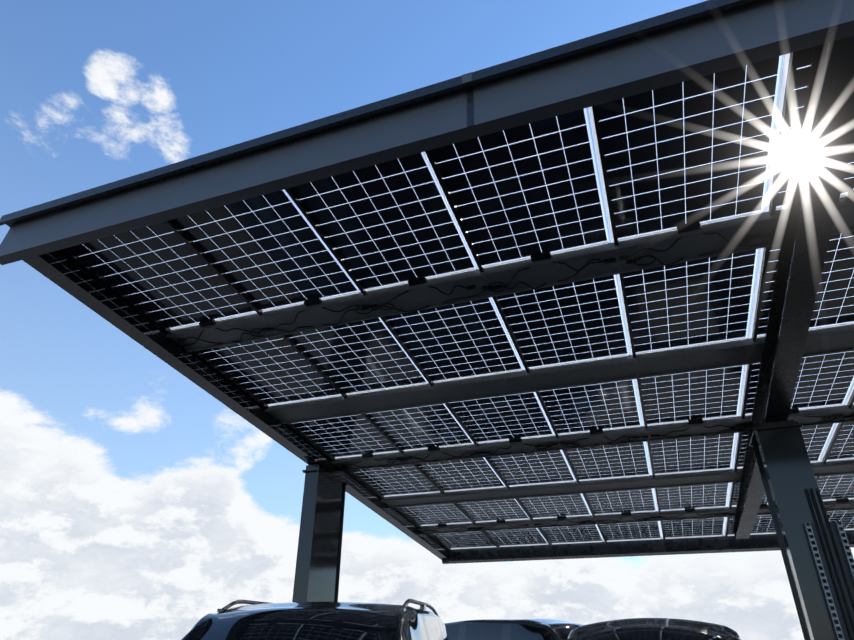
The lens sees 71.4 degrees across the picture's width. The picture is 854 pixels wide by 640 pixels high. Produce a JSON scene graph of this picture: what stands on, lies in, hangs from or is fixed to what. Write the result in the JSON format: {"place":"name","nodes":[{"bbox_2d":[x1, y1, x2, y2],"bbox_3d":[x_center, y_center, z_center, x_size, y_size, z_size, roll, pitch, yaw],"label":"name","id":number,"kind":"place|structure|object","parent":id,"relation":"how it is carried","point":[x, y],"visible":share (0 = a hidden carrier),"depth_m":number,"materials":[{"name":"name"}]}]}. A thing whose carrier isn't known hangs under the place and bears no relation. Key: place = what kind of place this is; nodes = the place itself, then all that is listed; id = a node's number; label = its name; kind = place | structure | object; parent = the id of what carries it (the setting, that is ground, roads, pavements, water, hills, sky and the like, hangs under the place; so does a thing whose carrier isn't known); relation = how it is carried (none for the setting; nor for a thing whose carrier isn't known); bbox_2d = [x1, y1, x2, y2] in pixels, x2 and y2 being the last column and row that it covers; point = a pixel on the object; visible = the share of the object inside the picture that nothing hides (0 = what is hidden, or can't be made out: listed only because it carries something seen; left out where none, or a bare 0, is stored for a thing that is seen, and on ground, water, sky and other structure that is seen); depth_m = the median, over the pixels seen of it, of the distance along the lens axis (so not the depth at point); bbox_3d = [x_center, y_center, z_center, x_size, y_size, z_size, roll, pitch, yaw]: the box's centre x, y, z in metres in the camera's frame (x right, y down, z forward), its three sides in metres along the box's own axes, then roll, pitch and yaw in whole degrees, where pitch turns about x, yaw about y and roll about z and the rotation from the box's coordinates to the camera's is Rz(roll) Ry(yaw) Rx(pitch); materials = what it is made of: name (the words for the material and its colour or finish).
{"place":"outdoors","nodes":[
{"label":"outdoors","id":0,"kind":"place"},
{"bbox_2d":[0,0,853,639],"label":"sky","id":1,"kind":"structure","parent":0,"point":[136,504],"materials":[{"name":"blue"}]},
{"bbox_2d":[795,151,804,159],"bbox_3d":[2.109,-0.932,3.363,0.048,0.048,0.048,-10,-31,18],"label":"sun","id":2,"kind":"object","parent":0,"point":[799,155],"visible":1,"depth_m":3.35,"materials":[{"name":"white"}]},
{"label":"ground","id":3,"kind":"structure","parent":0,"visible":0},
{"bbox_2d":[181,599,448,639],"bbox_3d":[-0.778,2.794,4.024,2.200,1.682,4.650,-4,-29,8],"label":"suv","id":4,"kind":"object","parent":3,"relation":"on","point":[256,620],"visible":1,"depth_m":3.88,"materials":[{"name":"black paint"}]},
{"bbox_2d":[444,619,583,639],"bbox_3d":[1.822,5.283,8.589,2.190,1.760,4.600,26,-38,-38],"label":"silver car","id":5,"kind":"object","parent":3,"relation":"on","point":[516,629],"visible":0.83,"depth_m":8.63,"materials":[{"name":"grey paint"}]},
{"bbox_2d":[292,420,836,639],"bbox_3d":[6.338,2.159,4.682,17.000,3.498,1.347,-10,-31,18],"label":"columns","id":6,"kind":"structure","parent":3,"relation":"on","point":[788,478],"depth_m":5.76,"materials":[{"name":"metal"}]},
{"bbox_2d":[0,0,853,563],"bbox_3d":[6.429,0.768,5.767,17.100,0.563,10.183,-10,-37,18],"label":"roof frame","id":7,"kind":"object","parent":6,"relation":"on","point":[686,44],"visible":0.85,"depth_m":3.75,"materials":[{"name":"metal"}]},
{"bbox_2d":[166,196,853,533],"bbox_3d":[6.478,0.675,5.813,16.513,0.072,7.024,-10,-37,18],"label":"purlins","id":8,"kind":"object","parent":7,"relation":"attached to","point":[690,245],"visible":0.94,"depth_m":5.83,"materials":[{"name":"grey metal"}]},
{"bbox_2d":[60,51,853,550],"bbox_3d":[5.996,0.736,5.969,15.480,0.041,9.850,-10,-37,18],"label":"panel mounting rails","id":9,"kind":"object","parent":8,"relation":"on","point":[212,265],"visible":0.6,"depth_m":5.16,"materials":[{"name":"silver metal"}]},
{"bbox_2d":[79,55,853,548],"bbox_3d":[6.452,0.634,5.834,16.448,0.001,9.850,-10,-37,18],"label":"solar panel glass","id":10,"kind":"object","parent":9,"relation":"on","point":[777,75],"visible":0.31,"depth_m":5.06,"materials":[{"name":"glass"}]},
{"bbox_2d":[68,47,853,547],"bbox_3d":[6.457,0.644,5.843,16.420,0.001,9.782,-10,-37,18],"label":"solar panels","id":11,"kind":"object","parent":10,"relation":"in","point":[690,125],"visible":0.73,"depth_m":5.01,"materials":[{"name":"glass"}]},
{"bbox_2d":[170,53,853,548],"bbox_3d":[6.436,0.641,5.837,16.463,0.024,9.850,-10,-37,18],"label":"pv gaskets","id":12,"kind":"object","parent":7,"relation":"on","point":[776,129],"visible":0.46,"depth_m":5.48,"materials":[{"name":"black rubber"}]},
{"bbox_2d":[177,190,853,532],"bbox_3d":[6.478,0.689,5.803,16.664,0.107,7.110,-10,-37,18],"label":"cables","id":13,"kind":"object","parent":7,"relation":"attached to","point":[692,226],"visible":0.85,"depth_m":5.46,"materials":[{"name":"black plastic"}]},
{"bbox_2d":[803,488,853,639],"bbox_3d":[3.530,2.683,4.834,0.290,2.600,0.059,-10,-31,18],"label":"cable tray","id":14,"kind":"object","parent":6,"relation":"attached to","point":[832,555],"visible":0.98,"depth_m":5.15,"materials":[{"name":"black metal"}]},
{"bbox_2d":[567,617,741,639],"bbox_3d":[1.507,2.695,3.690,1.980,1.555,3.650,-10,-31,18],"label":"hatchback car","id":15,"kind":"object","parent":3,"relation":"on","point":[651,628],"visible":1,"depth_m":3.75,"materials":[{"name":"black paint"}]}
]}

